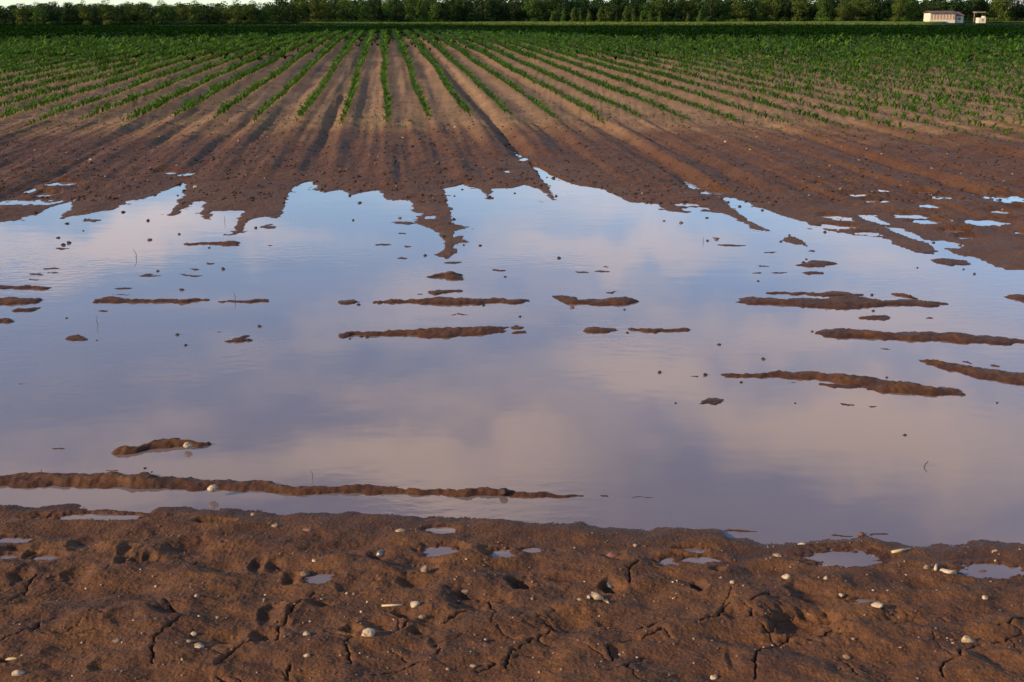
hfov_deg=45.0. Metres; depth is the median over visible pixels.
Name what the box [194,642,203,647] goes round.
stone
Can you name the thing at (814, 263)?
mud ridge
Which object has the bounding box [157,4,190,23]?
tall tree
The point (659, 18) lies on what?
young tree
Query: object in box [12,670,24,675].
stone
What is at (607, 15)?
young tree
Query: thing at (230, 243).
mud ridge
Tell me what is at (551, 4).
tall tree
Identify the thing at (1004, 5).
broadleaf tree
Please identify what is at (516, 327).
mud ridge
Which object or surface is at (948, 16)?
long shed
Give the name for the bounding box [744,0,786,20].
tall tree
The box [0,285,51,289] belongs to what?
mud ridge
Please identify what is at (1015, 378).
mud ridge
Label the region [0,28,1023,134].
corn field
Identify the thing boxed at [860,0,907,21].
tall tree
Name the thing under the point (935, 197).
puddle
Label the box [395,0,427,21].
tall tree
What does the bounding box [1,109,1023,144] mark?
weeds
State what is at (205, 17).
broadleaf tree
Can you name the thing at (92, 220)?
mud fleck
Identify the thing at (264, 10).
broadleaf tree
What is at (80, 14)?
tall tree
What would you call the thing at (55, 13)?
broadleaf tree
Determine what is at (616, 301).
mud ridge
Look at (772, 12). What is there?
broadleaf tree
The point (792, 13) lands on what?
tall tree
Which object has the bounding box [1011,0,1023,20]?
broadleaf tree
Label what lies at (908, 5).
broadleaf tree
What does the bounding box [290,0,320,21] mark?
broadleaf tree
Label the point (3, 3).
sky
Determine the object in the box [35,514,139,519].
puddle
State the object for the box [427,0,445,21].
broadleaf tree
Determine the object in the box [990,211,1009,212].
puddle
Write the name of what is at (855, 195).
puddle
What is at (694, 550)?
puddle
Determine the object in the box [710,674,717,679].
stone
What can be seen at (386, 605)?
straw
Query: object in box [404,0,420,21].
broadleaf tree
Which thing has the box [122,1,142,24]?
broadleaf tree
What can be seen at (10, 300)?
mud ridge
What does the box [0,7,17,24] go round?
broadleaf tree
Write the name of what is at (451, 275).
mud ridge
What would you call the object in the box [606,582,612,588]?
stone
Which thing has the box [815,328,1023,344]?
mud ridge
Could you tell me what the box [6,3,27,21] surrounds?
tall tree
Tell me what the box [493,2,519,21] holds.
broadleaf tree
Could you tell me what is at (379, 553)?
stone
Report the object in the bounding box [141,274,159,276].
mud fleck
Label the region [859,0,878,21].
broadleaf tree
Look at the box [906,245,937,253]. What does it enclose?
mud ridge
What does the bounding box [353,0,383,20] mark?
tall tree
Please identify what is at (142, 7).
tall tree
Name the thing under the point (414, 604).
stone
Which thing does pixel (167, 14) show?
broadleaf tree
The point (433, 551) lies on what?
puddle
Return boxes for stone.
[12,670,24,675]
[112,638,121,642]
[183,442,191,448]
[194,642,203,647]
[207,484,217,491]
[300,570,310,576]
[361,628,374,636]
[376,550,384,556]
[410,601,419,607]
[421,565,428,571]
[461,589,470,594]
[499,488,507,495]
[587,592,608,602]
[606,552,618,557]
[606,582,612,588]
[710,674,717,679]
[782,574,790,578]
[842,654,850,659]
[871,602,883,608]
[939,568,956,574]
[961,635,974,642]
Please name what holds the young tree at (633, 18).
on the field ground at (1000, 247)
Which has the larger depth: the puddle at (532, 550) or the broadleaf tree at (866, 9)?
the broadleaf tree at (866, 9)
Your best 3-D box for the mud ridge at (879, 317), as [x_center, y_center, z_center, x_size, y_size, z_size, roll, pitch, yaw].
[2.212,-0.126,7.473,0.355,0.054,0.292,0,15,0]
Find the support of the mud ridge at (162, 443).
on the field ground at (1000, 247)
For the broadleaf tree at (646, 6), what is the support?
on the field ground at (1000, 247)
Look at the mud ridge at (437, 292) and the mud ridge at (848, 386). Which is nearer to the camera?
the mud ridge at (848, 386)
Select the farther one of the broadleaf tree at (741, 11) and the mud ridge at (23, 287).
the broadleaf tree at (741, 11)
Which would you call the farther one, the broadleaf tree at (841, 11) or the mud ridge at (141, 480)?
the broadleaf tree at (841, 11)
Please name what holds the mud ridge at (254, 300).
on the field ground at (1000, 247)
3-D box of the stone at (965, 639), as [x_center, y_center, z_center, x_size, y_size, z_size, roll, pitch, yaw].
[1.289,0.840,3.494,0.040,0.020,0.020,0,15,0]
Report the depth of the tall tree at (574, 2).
314.85 m
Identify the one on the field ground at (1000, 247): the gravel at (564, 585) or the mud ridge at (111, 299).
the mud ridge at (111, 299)
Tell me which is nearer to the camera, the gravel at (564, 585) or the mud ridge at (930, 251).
the gravel at (564, 585)
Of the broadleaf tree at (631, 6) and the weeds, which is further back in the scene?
the broadleaf tree at (631, 6)
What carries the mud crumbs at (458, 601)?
on the muddy bank
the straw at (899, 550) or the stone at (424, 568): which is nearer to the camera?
the stone at (424, 568)
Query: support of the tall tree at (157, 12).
on the field ground at (1000, 247)
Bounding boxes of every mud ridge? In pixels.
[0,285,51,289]
[0,297,42,304]
[0,318,13,322]
[0,471,582,497]
[12,307,40,311]
[65,334,87,340]
[92,296,209,303]
[111,438,211,454]
[184,241,240,245]
[218,299,269,302]
[225,335,252,341]
[338,299,357,304]
[338,326,505,338]
[372,296,529,305]
[427,271,463,279]
[428,289,462,294]
[505,325,523,329]
[512,331,525,333]
[552,295,638,305]
[583,326,617,332]
[628,327,689,332]
[699,398,723,404]
[721,370,965,395]
[737,296,948,309]
[766,291,863,296]
[797,260,836,266]
[803,271,823,274]
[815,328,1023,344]
[819,383,861,388]
[858,315,889,320]
[891,293,917,298]
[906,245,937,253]
[918,359,1023,384]
[931,258,970,265]
[1004,294,1023,302]
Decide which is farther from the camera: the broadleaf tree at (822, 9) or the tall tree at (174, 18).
the broadleaf tree at (822, 9)
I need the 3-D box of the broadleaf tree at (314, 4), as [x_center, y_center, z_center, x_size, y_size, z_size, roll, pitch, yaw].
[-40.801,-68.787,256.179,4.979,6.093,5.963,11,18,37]
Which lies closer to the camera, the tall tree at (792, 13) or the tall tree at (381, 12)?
the tall tree at (381, 12)
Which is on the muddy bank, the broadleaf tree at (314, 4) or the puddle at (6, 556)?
the puddle at (6, 556)
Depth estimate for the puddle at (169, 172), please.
14.27 m
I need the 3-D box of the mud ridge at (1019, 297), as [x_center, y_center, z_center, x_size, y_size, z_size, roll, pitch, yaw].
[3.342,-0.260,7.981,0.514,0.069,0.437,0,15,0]
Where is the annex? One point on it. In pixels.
(959, 16)
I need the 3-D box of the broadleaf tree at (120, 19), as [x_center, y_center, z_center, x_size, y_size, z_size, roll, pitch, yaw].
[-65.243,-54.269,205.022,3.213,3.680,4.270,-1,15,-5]
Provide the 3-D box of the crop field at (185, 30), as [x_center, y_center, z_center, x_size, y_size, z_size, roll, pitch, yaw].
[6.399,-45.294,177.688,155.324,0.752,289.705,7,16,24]
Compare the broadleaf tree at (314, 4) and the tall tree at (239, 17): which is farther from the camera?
the broadleaf tree at (314, 4)
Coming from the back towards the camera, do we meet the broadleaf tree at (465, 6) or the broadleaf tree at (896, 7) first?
the broadleaf tree at (896, 7)
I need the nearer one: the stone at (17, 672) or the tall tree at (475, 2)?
the stone at (17, 672)
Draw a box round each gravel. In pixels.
[12,522,1019,676]
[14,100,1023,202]
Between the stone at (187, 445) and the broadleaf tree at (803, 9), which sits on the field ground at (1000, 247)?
the broadleaf tree at (803, 9)
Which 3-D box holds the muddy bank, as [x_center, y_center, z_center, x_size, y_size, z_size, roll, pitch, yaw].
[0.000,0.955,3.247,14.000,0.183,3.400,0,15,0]
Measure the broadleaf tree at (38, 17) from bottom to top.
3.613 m
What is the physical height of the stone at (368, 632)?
0.029 m
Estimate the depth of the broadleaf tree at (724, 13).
313.32 m
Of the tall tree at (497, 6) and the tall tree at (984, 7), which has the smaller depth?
the tall tree at (497, 6)
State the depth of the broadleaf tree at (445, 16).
285.65 m
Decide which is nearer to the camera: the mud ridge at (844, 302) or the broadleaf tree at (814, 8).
the mud ridge at (844, 302)
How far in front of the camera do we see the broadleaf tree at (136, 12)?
207.25 m
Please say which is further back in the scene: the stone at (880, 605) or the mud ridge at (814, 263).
the mud ridge at (814, 263)
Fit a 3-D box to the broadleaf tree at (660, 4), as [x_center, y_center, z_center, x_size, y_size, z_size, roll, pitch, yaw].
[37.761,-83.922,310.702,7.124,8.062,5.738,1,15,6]
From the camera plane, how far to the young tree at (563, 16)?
297.93 m
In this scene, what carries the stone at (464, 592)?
on the muddy bank
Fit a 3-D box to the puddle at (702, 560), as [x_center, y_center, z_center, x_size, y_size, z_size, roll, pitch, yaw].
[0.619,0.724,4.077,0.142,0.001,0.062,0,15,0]
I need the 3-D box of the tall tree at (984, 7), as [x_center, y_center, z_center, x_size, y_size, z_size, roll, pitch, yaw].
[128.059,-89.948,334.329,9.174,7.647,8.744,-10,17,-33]
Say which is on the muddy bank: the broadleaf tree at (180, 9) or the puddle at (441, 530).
the puddle at (441, 530)
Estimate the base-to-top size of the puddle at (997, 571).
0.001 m
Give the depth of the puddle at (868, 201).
12.08 m
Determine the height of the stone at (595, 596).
0.027 m
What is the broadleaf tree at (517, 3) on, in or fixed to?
on the field ground at (1000, 247)
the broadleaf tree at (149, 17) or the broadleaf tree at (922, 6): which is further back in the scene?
the broadleaf tree at (922, 6)
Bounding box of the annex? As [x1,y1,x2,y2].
[955,12,964,22]
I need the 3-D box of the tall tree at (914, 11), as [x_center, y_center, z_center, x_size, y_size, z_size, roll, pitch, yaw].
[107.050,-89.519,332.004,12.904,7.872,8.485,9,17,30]
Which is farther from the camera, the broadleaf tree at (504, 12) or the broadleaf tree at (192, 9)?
the broadleaf tree at (504, 12)
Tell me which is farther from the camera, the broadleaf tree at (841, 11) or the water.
the broadleaf tree at (841, 11)
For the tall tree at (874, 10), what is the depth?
328.67 m
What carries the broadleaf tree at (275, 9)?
on the field ground at (1000, 247)
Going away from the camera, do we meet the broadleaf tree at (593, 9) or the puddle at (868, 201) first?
the puddle at (868, 201)
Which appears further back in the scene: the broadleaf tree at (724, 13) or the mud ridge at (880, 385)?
the broadleaf tree at (724, 13)
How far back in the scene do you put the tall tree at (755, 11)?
323.41 m
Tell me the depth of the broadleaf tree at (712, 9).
310.60 m
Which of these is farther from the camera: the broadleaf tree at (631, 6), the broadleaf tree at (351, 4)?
the broadleaf tree at (631, 6)
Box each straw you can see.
[382,604,402,606]
[891,548,910,552]
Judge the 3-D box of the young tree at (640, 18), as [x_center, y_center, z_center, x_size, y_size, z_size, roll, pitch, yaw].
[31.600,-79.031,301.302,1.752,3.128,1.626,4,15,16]
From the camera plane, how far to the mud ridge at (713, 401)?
5.82 m
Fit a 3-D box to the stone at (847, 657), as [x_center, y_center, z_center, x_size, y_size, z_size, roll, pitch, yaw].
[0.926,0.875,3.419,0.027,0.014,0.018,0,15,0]
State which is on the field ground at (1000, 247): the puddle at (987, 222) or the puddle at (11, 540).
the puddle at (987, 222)
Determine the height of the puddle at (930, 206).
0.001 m
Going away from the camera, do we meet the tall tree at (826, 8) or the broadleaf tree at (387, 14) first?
the broadleaf tree at (387, 14)
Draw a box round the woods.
[0,0,998,24]
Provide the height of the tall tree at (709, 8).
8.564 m
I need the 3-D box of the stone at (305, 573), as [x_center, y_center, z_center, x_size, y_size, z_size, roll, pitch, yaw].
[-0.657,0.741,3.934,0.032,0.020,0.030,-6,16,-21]
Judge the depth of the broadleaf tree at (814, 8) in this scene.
319.22 m
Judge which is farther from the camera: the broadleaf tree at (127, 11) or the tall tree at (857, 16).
the tall tree at (857, 16)
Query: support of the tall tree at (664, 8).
on the field ground at (1000, 247)
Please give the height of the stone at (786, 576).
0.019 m
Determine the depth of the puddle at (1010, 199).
12.19 m
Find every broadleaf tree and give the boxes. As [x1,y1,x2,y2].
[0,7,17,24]
[12,3,38,24]
[29,2,58,24]
[44,5,62,24]
[56,1,82,24]
[77,0,91,24]
[81,4,104,24]
[95,0,116,24]
[110,3,130,24]
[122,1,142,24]
[127,1,146,24]
[141,2,162,24]
[151,0,189,24]
[170,1,188,23]
[183,0,207,23]
[197,3,218,23]
[209,0,232,23]
[223,0,244,23]
[239,0,261,23]
[255,2,272,23]
[267,6,282,22]
[274,0,298,22]
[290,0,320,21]
[307,0,325,21]
[318,0,339,21]
[337,0,366,21]
[353,1,367,21]
[365,0,384,21]
[381,0,397,21]
[387,0,411,21]
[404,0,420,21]
[414,0,432,21]
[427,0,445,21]
[440,0,452,21]
[447,2,472,21]
[453,0,479,21]
[473,0,497,21]
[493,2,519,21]
[512,0,531,20]
[520,0,541,21]
[537,0,554,20]
[552,0,583,21]
[575,0,592,20]
[587,5,612,21]
[606,3,623,21]
[618,0,645,21]
[637,0,656,21]
[648,0,675,21]
[664,0,686,21]
[680,0,702,21]
[693,0,722,21]
[717,1,735,21]
[729,0,749,21]
[741,0,764,21]
[758,0,782,21]
[774,0,799,20]
[790,0,813,20]
[805,3,819,20]
[815,0,830,21]
[824,0,845,20]
[833,0,849,20]
[844,0,860,20]
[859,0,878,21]
[864,0,890,20]
[889,0,906,21]
[901,0,922,21]
[913,0,932,21]
[986,0,1013,21]
[1007,3,1023,20]
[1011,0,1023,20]
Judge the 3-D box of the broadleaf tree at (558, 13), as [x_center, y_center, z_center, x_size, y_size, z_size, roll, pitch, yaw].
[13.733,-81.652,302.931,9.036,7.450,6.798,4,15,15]
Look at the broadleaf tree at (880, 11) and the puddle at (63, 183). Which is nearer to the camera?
the puddle at (63, 183)
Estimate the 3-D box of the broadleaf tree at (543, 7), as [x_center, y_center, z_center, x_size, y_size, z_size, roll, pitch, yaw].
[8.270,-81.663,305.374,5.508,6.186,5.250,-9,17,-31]
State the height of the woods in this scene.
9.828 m
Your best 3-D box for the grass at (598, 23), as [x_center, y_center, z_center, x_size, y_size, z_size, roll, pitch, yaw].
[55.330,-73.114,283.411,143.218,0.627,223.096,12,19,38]
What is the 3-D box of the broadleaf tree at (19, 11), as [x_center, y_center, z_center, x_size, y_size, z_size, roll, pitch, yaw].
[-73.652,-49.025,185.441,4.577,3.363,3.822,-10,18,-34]
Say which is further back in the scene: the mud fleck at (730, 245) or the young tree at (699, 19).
the young tree at (699, 19)
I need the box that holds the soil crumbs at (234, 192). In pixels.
[0,92,1023,203]
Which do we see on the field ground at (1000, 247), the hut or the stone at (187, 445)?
the hut
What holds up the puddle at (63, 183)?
on the field ground at (1000, 247)
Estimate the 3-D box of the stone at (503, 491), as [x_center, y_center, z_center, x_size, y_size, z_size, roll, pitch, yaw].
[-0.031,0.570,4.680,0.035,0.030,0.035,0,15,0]
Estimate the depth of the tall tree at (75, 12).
205.64 m
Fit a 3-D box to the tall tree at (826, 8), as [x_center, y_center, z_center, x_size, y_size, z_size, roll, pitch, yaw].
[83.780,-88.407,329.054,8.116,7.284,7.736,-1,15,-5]
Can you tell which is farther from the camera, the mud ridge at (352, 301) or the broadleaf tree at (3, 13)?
the broadleaf tree at (3, 13)
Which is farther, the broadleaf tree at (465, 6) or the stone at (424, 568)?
the broadleaf tree at (465, 6)
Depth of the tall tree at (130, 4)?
215.79 m
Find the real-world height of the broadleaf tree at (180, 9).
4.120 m
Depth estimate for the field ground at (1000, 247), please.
16.52 m
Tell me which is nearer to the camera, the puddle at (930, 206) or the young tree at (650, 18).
the puddle at (930, 206)
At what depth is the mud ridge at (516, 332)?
7.11 m
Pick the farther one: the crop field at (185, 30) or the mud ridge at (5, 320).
the crop field at (185, 30)
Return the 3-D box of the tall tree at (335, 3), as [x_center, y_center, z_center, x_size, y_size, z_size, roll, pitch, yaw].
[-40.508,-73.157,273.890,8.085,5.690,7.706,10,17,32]
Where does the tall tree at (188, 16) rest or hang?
on the field ground at (1000, 247)
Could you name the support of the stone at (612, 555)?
on the muddy bank
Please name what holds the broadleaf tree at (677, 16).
on the field ground at (1000, 247)
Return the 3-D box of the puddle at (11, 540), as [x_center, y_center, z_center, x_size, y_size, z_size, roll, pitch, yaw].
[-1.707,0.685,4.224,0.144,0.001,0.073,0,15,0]
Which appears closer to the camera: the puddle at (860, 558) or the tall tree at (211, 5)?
the puddle at (860, 558)
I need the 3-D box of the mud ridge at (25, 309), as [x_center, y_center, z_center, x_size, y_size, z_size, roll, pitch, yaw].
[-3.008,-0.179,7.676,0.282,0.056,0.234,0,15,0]
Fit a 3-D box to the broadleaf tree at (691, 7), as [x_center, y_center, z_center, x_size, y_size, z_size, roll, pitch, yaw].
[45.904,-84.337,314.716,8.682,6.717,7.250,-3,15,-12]
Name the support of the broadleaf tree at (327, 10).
on the field ground at (1000, 247)
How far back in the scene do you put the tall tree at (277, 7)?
255.97 m
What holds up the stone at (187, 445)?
on the mud ridge at (162, 443)
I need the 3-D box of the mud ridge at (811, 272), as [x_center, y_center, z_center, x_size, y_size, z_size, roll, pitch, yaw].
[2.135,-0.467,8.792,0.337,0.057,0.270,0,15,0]
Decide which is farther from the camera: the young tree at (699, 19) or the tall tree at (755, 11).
the tall tree at (755, 11)
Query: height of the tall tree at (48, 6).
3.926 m
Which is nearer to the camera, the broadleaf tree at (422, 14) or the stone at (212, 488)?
the stone at (212, 488)
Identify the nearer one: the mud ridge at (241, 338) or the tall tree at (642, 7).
the mud ridge at (241, 338)
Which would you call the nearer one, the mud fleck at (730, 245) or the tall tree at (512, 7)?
the mud fleck at (730, 245)
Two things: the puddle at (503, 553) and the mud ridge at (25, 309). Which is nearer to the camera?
the puddle at (503, 553)
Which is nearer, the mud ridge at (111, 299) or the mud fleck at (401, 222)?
the mud ridge at (111, 299)
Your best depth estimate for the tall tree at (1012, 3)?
332.19 m
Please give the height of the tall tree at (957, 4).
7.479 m
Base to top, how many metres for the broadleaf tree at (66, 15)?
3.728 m
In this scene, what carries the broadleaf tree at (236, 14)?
on the field ground at (1000, 247)
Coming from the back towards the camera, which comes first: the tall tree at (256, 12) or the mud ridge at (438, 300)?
the tall tree at (256, 12)
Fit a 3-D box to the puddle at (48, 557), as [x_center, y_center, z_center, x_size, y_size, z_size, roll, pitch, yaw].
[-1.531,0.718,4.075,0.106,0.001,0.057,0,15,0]
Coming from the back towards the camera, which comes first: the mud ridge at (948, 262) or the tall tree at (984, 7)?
the tall tree at (984, 7)
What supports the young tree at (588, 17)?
on the field ground at (1000, 247)
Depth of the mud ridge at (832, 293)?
8.08 m
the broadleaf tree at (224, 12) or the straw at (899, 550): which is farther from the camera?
the broadleaf tree at (224, 12)
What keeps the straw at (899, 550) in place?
on the muddy bank
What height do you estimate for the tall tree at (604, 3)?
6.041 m
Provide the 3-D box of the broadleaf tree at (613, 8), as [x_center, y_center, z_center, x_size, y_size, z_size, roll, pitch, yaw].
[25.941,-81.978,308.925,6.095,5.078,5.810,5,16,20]
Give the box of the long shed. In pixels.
[923,11,956,22]
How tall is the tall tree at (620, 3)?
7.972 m
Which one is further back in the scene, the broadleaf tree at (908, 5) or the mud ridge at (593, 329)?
the broadleaf tree at (908, 5)
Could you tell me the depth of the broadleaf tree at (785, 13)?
317.07 m
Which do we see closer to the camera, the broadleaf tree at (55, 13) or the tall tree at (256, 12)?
the broadleaf tree at (55, 13)
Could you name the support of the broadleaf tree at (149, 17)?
on the field ground at (1000, 247)
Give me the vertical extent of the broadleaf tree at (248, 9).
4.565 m
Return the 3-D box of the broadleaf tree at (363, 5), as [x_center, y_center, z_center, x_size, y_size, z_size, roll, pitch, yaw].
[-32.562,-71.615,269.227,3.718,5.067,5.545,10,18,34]
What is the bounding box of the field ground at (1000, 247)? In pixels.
[0,23,1023,269]
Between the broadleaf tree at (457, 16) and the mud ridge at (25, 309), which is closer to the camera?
the mud ridge at (25, 309)
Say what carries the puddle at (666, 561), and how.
on the muddy bank
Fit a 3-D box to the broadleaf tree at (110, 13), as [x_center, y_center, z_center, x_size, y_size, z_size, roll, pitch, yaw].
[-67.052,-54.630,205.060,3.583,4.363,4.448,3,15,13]
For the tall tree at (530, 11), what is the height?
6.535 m
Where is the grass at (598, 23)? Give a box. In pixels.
[271,21,1023,25]
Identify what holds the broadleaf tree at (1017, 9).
on the field ground at (1000, 247)
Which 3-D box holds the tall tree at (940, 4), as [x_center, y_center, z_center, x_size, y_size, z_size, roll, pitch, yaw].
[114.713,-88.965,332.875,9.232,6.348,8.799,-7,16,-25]
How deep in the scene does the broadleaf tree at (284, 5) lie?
249.70 m
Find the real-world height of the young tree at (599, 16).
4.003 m
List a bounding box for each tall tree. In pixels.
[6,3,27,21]
[24,7,44,24]
[36,1,57,24]
[58,5,77,22]
[70,4,98,24]
[80,3,113,24]
[103,2,134,23]
[134,3,150,23]
[147,6,171,23]
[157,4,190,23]
[172,4,199,23]
[201,3,220,20]
[223,7,251,23]
[246,6,270,20]
[265,0,288,20]
[285,0,308,21]
[305,0,330,20]
[319,0,343,21]
[333,0,369,21]
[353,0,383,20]
[377,0,401,21]
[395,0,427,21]
[416,0,445,21]
[444,0,465,19]
[463,0,490,21]
[486,0,509,21]
[505,0,520,20]
[514,0,540,18]
[537,0,554,18]
[553,0,579,20]
[571,0,595,17]
[585,0,615,18]
[609,0,636,18]
[624,0,663,21]
[648,0,674,17]
[673,0,705,18]
[698,0,726,20]
[713,0,744,21]
[739,0,764,17]
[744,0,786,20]
[781,0,815,19]
[814,1,837,16]
[824,0,861,19]
[848,0,869,20]
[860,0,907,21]
[862,0,896,17]
[887,0,924,20]
[923,0,953,17]
[946,0,966,20]
[962,0,984,20]
[969,0,996,20]
[994,0,1023,20]
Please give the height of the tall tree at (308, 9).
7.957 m
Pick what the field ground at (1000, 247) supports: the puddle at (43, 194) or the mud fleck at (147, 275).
the puddle at (43, 194)
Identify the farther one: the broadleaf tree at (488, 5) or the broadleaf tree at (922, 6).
the broadleaf tree at (922, 6)
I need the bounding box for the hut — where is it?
[973,12,985,22]
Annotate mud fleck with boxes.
[82,219,100,221]
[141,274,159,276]
[259,224,276,228]
[391,221,415,224]
[718,244,745,245]
[724,529,756,531]
[870,533,887,535]
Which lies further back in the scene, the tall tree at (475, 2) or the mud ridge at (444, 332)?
the tall tree at (475, 2)
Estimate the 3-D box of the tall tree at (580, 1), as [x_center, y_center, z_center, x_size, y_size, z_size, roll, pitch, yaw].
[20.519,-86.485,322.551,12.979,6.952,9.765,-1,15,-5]
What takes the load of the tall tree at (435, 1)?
on the field ground at (1000, 247)
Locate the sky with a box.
[0,0,990,9]
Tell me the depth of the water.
6.38 m
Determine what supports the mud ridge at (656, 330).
on the field ground at (1000, 247)
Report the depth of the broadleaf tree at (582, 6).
303.70 m
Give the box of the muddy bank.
[0,503,1023,681]
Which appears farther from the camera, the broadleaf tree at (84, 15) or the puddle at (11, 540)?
the broadleaf tree at (84, 15)
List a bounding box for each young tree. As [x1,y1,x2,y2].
[559,8,566,21]
[568,6,577,21]
[585,11,591,21]
[595,6,603,21]
[601,8,613,21]
[621,6,629,21]
[630,8,636,21]
[639,10,644,21]
[647,9,653,21]
[656,11,662,21]
[696,10,702,21]
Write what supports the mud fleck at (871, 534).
on the muddy bank
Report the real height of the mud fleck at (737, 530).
0.044 m
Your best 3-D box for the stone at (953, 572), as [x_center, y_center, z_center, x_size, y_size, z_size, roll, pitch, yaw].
[1.398,0.741,3.962,0.055,0.018,0.031,3,15,11]
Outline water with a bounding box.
[0,152,1023,546]
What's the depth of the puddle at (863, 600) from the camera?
3.78 m
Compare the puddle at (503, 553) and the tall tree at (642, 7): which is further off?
the tall tree at (642, 7)
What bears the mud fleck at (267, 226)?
in the water
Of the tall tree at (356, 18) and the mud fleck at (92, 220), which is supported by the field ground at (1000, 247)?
the tall tree at (356, 18)
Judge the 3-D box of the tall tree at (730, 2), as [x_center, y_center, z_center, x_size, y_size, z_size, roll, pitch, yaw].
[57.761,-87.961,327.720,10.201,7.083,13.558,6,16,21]
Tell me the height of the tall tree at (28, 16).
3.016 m
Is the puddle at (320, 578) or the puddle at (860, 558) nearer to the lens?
the puddle at (320, 578)
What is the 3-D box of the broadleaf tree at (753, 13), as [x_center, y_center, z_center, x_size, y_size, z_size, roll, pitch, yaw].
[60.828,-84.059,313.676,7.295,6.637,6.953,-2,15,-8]
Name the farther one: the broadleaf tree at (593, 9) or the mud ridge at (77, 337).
the broadleaf tree at (593, 9)
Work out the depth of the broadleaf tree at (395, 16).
273.21 m
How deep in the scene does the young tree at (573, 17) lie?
298.35 m
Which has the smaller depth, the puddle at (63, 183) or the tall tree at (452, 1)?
the puddle at (63, 183)
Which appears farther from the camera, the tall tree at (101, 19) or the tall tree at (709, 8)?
the tall tree at (709, 8)
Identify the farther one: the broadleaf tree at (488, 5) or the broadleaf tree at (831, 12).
the broadleaf tree at (831, 12)
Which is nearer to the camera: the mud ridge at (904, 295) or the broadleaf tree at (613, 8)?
the mud ridge at (904, 295)
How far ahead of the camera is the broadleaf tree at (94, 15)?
199.64 m
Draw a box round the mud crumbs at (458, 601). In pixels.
[0,519,1023,681]
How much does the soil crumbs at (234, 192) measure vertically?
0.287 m
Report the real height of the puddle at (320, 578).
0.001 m
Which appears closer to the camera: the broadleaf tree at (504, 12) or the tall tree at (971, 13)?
the broadleaf tree at (504, 12)
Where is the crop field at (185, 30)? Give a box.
[0,23,1023,65]
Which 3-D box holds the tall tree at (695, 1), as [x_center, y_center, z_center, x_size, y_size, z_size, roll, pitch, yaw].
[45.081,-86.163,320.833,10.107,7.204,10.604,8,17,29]
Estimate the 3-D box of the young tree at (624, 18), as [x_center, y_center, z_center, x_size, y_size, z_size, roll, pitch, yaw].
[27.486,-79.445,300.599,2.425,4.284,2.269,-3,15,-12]
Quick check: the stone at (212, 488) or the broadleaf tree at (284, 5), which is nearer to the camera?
the stone at (212, 488)
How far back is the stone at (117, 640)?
3.46 m
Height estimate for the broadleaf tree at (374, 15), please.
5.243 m
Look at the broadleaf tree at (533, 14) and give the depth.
302.76 m
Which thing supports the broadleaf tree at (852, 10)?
on the field ground at (1000, 247)
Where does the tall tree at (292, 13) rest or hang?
on the field ground at (1000, 247)
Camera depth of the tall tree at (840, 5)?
327.76 m
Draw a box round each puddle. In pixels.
[0,538,32,542]
[0,555,16,558]
[34,555,60,559]
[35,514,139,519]
[36,193,56,196]
[46,182,76,185]
[156,171,175,173]
[304,574,333,583]
[423,546,457,556]
[425,527,454,533]
[491,549,514,557]
[522,548,541,552]
[656,557,698,564]
[683,548,708,552]
[692,557,719,563]
[803,549,881,567]
[848,193,864,196]
[854,599,878,602]
[864,200,888,202]
[919,205,940,207]
[932,196,950,198]
[958,563,1023,578]
[964,219,1009,225]
[981,196,1023,202]
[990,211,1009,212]

